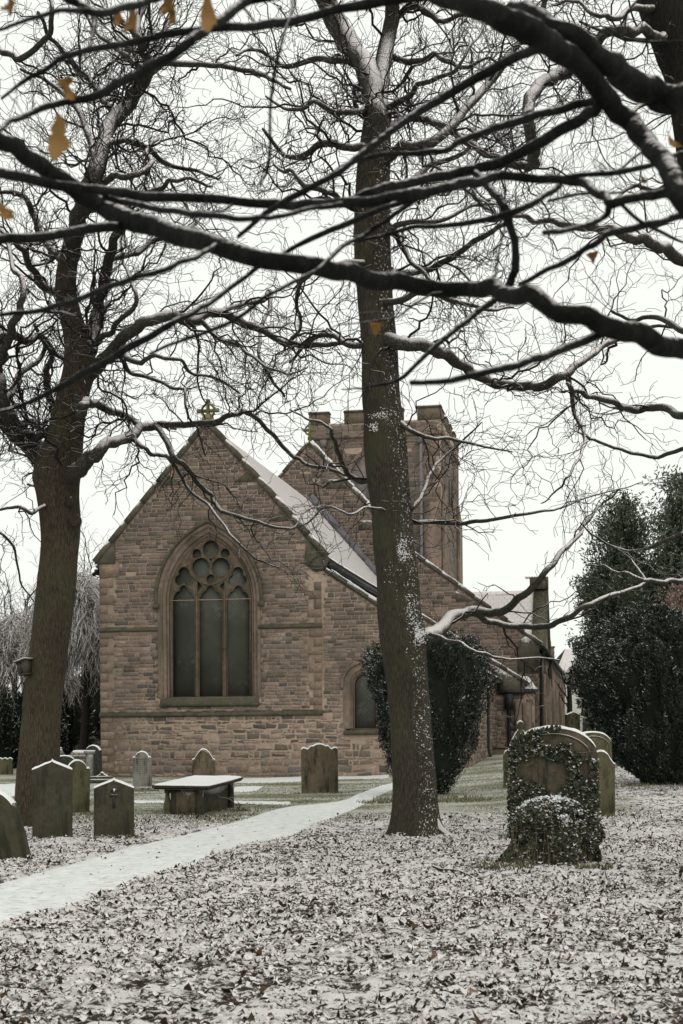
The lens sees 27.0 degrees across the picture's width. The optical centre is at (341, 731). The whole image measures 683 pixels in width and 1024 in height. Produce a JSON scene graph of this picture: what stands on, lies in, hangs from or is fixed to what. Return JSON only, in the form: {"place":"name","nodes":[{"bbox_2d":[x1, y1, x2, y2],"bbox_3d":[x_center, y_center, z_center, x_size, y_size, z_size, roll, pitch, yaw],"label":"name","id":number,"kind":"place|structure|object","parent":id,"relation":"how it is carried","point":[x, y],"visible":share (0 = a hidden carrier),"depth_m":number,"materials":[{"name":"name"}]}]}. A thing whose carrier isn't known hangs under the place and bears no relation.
{"place":"outdoors","nodes":[
{"label":"outdoors","id":0,"kind":"place"},
{"bbox_2d":[0,784,14,795],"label":"path","id":1,"kind":"structure","parent":0,"point":[9,789],"depth_m":41.46,"materials":[{"name":"white snow"}]},
{"bbox_2d":[0,783,392,922],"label":"path","id":2,"kind":"structure","parent":0,"point":[79,880],"depth_m":17.93,"materials":[{"name":"white snow"}]},
{"bbox_2d":[134,800,289,803],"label":"path","id":3,"kind":"structure","parent":0,"point":[241,802],"depth_m":32.34,"materials":[{"name":"white snow"}]},
{"bbox_2d":[234,786,263,791],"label":"path","id":4,"kind":"structure","parent":0,"point":[246,788],"depth_m":40.05,"materials":[{"name":"white snow"}]},
{"bbox_2d":[235,774,388,782],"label":"path","id":5,"kind":"structure","parent":0,"point":[269,780],"depth_m":47.46,"materials":[{"name":"white snow"}]},
{"bbox_2d":[0,754,682,1023],"bbox_3d":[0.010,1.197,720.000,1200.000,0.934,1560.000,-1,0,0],"label":"ground","id":6,"kind":"structure","parent":0,"point":[365,990],"depth_m":11.69,"materials":[{"name":"white snow"}]},
{"bbox_2d":[0,757,12,774],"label":"gravestone","id":7,"kind":"object","parent":6,"relation":"on","point":[6,766],"visible":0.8,"depth_m":56.18,"materials":[{"name":"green stone"}]},
{"bbox_2d":[0,674,15,707],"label":"evergreen shrub","id":8,"kind":"object","parent":6,"relation":"on","point":[6,691],"visible":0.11,"depth_m":79.51,"materials":[{"name":"green plant"}]},
{"bbox_2d":[0,695,21,768],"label":"evergreen shrub","id":9,"kind":"object","parent":6,"relation":"on","point":[9,736],"visible":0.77,"depth_m":65.66,"materials":[{"name":"green plant"}]},
{"bbox_2d":[0,790,31,858],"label":"gravestone","id":10,"kind":"object","parent":6,"relation":"on","point":[13,840],"visible":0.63,"depth_m":18.20,"materials":[{"name":"stone"}]},
{"bbox_2d":[0,548,38,696],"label":"bare tree","id":11,"kind":"object","parent":6,"relation":"on","point":[24,604],"visible":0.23,"depth_m":84.86,"materials":[{"name":"grey plant"}]},
{"bbox_2d":[6,690,71,767],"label":"evergreen shrub","id":12,"kind":"object","parent":6,"relation":"on","point":[65,740],"visible":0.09,"depth_m":67.76,"materials":[{"name":"green plant"}]},
{"bbox_2d":[0,602,82,726],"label":"weeping tree","id":13,"kind":"object","parent":6,"relation":"on","point":[6,643],"visible":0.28,"depth_m":66.88,"materials":[{"name":"grey plant"}]},
{"bbox_2d":[32,759,72,838],"bbox_3d":[-4.445,1.155,21.852,0.610,1.471,0.156,0,0,-8],"label":"gravestone","id":14,"kind":"object","parent":6,"relation":"on","point":[52,797],"visible":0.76,"depth_m":21.78,"materials":[{"name":"stone"}]},
{"bbox_2d":[9,562,99,749],"bbox_3d":[-10.930,-2.738,58.409,5.602,8.894,6.800,-1,0,0],"label":"weeping tree","id":15,"kind":"object","parent":6,"relation":"on","point":[86,618],"visible":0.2,"depth_m":56.98,"materials":[{"name":"grey plant"}]},
{"bbox_2d":[60,755,73,765],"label":"gravestone","id":16,"kind":"object","parent":6,"relation":"on","point":[66,759],"visible":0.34,"depth_m":47.82,"materials":[{"name":"black stone"}]},
{"bbox_2d":[60,747,85,763],"bbox_3d":[-9.287,1.161,48.524,1.450,1.240,0.960,0,0,-4],"label":"chest monument","id":17,"kind":"object","parent":6,"relation":"on","point":[78,754],"visible":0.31,"depth_m":48.19,"materials":[{"name":"grey stone"}]},
{"bbox_2d":[68,759,89,812],"bbox_3d":[-5.413,1.234,29.041,0.520,1.330,0.146,1,0,-20],"label":"gravestone","id":18,"kind":"object","parent":6,"relation":"on","point":[81,788],"visible":0.58,"depth_m":29.00,"materials":[{"name":"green stone"}]},
{"bbox_2d":[62,679,96,754],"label":"evergreen shrub","id":19,"kind":"object","parent":6,"relation":"on","point":[74,734],"visible":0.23,"depth_m":69.46,"materials":[{"name":"green plant"}]},
{"bbox_2d":[74,668,100,744],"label":"evergreen shrub","id":20,"kind":"object","parent":6,"relation":"on","point":[97,719],"visible":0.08,"depth_m":73.40,"materials":[{"name":"green plant"}]},
{"bbox_2d":[75,737,100,749],"bbox_3d":[-10.559,1.071,60.013,1.445,1.769,1.677,-1,0,-34],"label":"bush","id":21,"kind":"object","parent":6,"relation":"on","point":[92,741],"visible":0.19,"depth_m":59.88,"materials":[{"name":"green plant"}]},
{"bbox_2d":[86,745,101,775],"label":"gravestone","id":22,"kind":"object","parent":6,"relation":"on","point":[97,762],"visible":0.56,"depth_m":46.87,"materials":[{"name":"black stone"}]},
{"bbox_2d":[77,498,113,663],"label":"bare tree","id":23,"kind":"object","parent":6,"relation":"on","point":[87,564],"visible":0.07,"depth_m":78.78,"materials":[{"name":"grey plant"}]},
{"bbox_2d":[84,750,112,782],"bbox_3d":[-7.967,1.190,45.742,1.200,1.160,0.600,0,0,-5],"label":"pedestal","id":24,"kind":"object","parent":6,"relation":"on","point":[89,764],"visible":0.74,"depth_m":45.58,"materials":[{"name":"black stone"}]},
{"bbox_2d":[94,778,133,836],"bbox_3d":[-3.526,1.299,22.021,0.620,1.170,0.159,0,0,-6],"label":"gravestone","id":25,"kind":"object","parent":6,"relation":"on","point":[114,806],"visible":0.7,"depth_m":21.96,"materials":[{"name":"stone"}]},
{"bbox_2d":[133,751,153,789],"bbox_3d":[-5.587,1.222,39.877,0.621,1.354,0.220,-1,0,4],"label":"gravestone","id":26,"kind":"object","parent":6,"relation":"on","point":[142,770],"visible":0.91,"depth_m":39.82,"materials":[{"name":"grey stone"}]},
{"bbox_2d":[152,775,242,814],"bbox_3d":[-2.906,1.389,29.118,1.249,0.873,3.944,-1,0,7],"label":"table tomb","id":27,"kind":"object","parent":6,"relation":"on","point":[195,794],"visible":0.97,"depth_m":27.77,"materials":[{"name":"stone"}]},
{"bbox_2d":[192,748,215,775],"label":"gravestone","id":28,"kind":"object","parent":6,"relation":"on","point":[203,761],"visible":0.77,"depth_m":43.59,"materials":[{"name":"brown stone"}]},
{"bbox_2d":[0,0,448,826],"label":"tree","id":29,"kind":"object","parent":6,"relation":"on","point":[60,460],"visible":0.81,"depth_m":24.25,"materials":[{"name":"brown plant"}]},
{"bbox_2d":[13,657,32,675],"bbox_3d":[-5.429,-1.099,24.328,0.249,0.282,0.250,-12,-6,29],"label":"bird box","id":30,"kind":"object","parent":29,"relation":"attached to","point":[24,666],"visible":1,"depth_m":24.26,"materials":[{"name":"brown wood"}]},
{"bbox_2d":[217,795,254,809],"bbox_3d":[-2.252,1.451,28.912,0.990,0.349,0.312,-1,0,16],"label":"bramble","id":31,"kind":"object","parent":6,"relation":"on","point":[235,804],"visible":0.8,"depth_m":28.97,"materials":[{"name":"brown plant"}]},
{"bbox_2d":[0,762,625,823],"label":"grass","id":32,"kind":"structure","parent":6,"relation":"on","point":[332,796],"depth_m":35.05,"materials":[{"name":"green plant"}]},
{"bbox_2d":[301,743,338,792],"bbox_3d":[-0.572,1.085,37.300,0.972,1.546,0.166,-1,0,-3],"label":"gravestone","id":33,"kind":"object","parent":6,"relation":"on","point":[319,767],"visible":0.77,"depth_m":37.22,"materials":[{"name":"brown stone"}]},
{"bbox_2d":[92,399,567,776],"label":"church","id":34,"kind":"structure","parent":6,"relation":"on","point":[202,646],"depth_m":51.21,"materials":[{"name":"stone"}]},
{"bbox_2d":[152,520,266,706],"bbox_3d":[-4.729,-4.223,50.995,4.276,6.701,0.490,0,0,11],"label":"window","id":35,"kind":"structure","parent":34,"relation":"in","point":[209,640],"depth_m":51.15,"materials":[{"name":"glass"}]},
{"bbox_2d":[348,450,369,501],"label":"belfry window","id":36,"kind":"structure","parent":34,"relation":"in","point":[360,462],"depth_m":69.32,"materials":[{"name":"stone"}]},
{"bbox_2d":[340,661,384,734],"bbox_3d":[0.818,-1.180,49.900,1.703,2.608,0.295,0,0,11],"label":"window","id":37,"kind":"structure","parent":34,"relation":"in","point":[360,711],"depth_m":49.99,"materials":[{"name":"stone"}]},
{"bbox_2d":[543,674,546,725],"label":"window","id":38,"kind":"structure","parent":34,"relation":"in","point":[545,683],"depth_m":70.67,"materials":[{"name":"black glass"}]},
{"bbox_2d":[550,679,551,724],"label":"window","id":39,"kind":"structure","parent":34,"relation":"in","point":[550,679],"depth_m":77.90,"materials":[{"name":"glass"}]},
{"bbox_2d":[554,683,555,723],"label":"window","id":40,"kind":"structure","parent":34,"relation":"in","point":[554,683],"depth_m":84.31,"materials":[{"name":"glass"}]},
{"bbox_2d":[558,687,559,724],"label":"window","id":41,"kind":"structure","parent":34,"relation":"in","point":[558,687],"depth_m":90.72,"materials":[{"name":"glass"}]},
{"bbox_2d":[0,0,682,412],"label":"oak tree","id":42,"kind":"object","parent":6,"relation":"on","point":[590,62],"visible":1,"depth_m":3.14,"materials":[{"name":"brown plant"}]},
{"bbox_2d":[0,770,682,1023],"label":"fallen leaves","id":43,"kind":"object","parent":6,"relation":"on","point":[117,967],"visible":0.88,"depth_m":11.24,"materials":[{"name":"brown plant"}]},
{"bbox_2d":[73,781,682,869],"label":"grass","id":44,"kind":"structure","parent":6,"relation":"on","point":[496,865],"depth_m":27.28,"materials":[{"name":"green plant"}]},
{"bbox_2d":[154,0,682,837],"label":"sycamore","id":45,"kind":"object","parent":6,"relation":"on","point":[406,636],"visible":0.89,"depth_m":21.45,"materials":[{"name":"brown plant"}]},
{"bbox_2d":[359,626,501,793],"bbox_3d":[2.116,-0.392,34.520,3.092,4.290,3.096,0,0,45],"label":"yew bush","id":46,"kind":"object","parent":6,"relation":"on","point":[457,677],"visible":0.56,"depth_m":33.87,"materials":[{"name":"green plant"}]},
{"bbox_2d":[432,865,478,881],"bbox_3d":[1.296,1.558,15.595,0.171,0.034,1.720,0,0,-13],"label":"fallen stick","id":47,"kind":"object","parent":6,"relation":"on","point":[445,869],"visible":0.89,"depth_m":15.97,"materials":[{"name":"brown plant"}]},
{"bbox_2d":[503,720,524,787],"bbox_3d":[4.535,0.693,36.000,0.873,1.955,0.146,-1,0,0],"label":"gravestone","id":48,"kind":"object","parent":6,"relation":"on","point":[520,725],"visible":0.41,"depth_m":35.93,"materials":[{"name":"grey stone"}]},
{"bbox_2d":[375,0,682,635],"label":"tree","id":49,"kind":"object","parent":6,"relation":"on","point":[661,20],"visible":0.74,"depth_m":13.84,"materials":[{"name":"brown plant"}]},
{"bbox_2d":[482,724,601,837],"bbox_3d":[2.939,0.858,20.895,1.753,1.933,0.414,0,0,4],"label":"gravestone","id":50,"kind":"object","parent":6,"relation":"on","point":[552,760],"visible":0.53,"depth_m":20.83,"materials":[{"name":"plant"}]},
{"bbox_2d":[495,795,605,865],"bbox_3d":[2.495,1.223,16.965,1.351,0.925,0.943,-1,0,0],"label":"ivy mound","id":51,"kind":"object","parent":6,"relation":"on","point":[557,830],"visible":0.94,"depth_m":16.75,"materials":[{"name":"green plant"}]},
{"bbox_2d":[552,652,574,712],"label":"bare tree","id":52,"kind":"object","parent":6,"relation":"on","point":[568,696],"visible":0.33,"depth_m":89.87,"materials":[{"name":"brown plant"}]},
{"bbox_2d":[564,711,580,730],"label":"gravestone","id":53,"kind":"object","parent":6,"relation":"on","point":[572,719],"visible":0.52,"depth_m":61.86,"materials":[{"name":"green stone"}]},
{"bbox_2d":[551,646,595,731],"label":"house","id":54,"kind":"structure","parent":6,"relation":"on","point":[565,656],"depth_m":115.45,"materials":[{"name":"stone"}]},
{"bbox_2d":[583,731,611,758],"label":"gravestone","id":55,"kind":"object","parent":6,"relation":"on","point":[601,740],"visible":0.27,"depth_m":28.94,"materials":[{"name":"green stone"}]},
{"bbox_2d":[597,750,614,815],"bbox_3d":[4.693,1.060,25.754,0.525,1.458,0.146,0,0,8],"label":"gravestone","id":56,"kind":"object","parent":6,"relation":"on","point":[607,781],"visible":0.42,"depth_m":25.67,"materials":[{"name":"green stone"}]},
{"bbox_2d":[563,489,656,730],"bbox_3d":[12.409,-4.763,62.153,5.588,11.708,5.215,0,0,29],"label":"conifer","id":57,"kind":"object","parent":6,"relation":"on","point":[632,528],"visible":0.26,"depth_m":61.55,"materials":[{"name":"green plant"}]},
{"bbox_2d":[562,601,682,784],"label":"yew bush","id":58,"kind":"object","parent":6,"relation":"on","point":[627,682],"visible":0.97,"depth_m":34.40,"materials":[{"name":"green plant"}]},
{"bbox_2d":[606,464,682,620],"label":"conifer","id":59,"kind":"object","parent":6,"relation":"on","point":[671,516],"visible":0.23,"depth_m":57.71,"materials":[{"name":"green plant"}]},
{"bbox_2d":[652,583,682,611],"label":"copper shrub","id":60,"kind":"object","parent":6,"relation":"on","point":[679,602],"visible":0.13,"depth_m":49.95,"materials":[{"name":"brown plant"}]},
{"bbox_2d":[0,0,682,692],"label":"sky","id":61,"kind":"structure","parent":0,"point":[516,553],"materials":[{"name":"white"}]}
]}

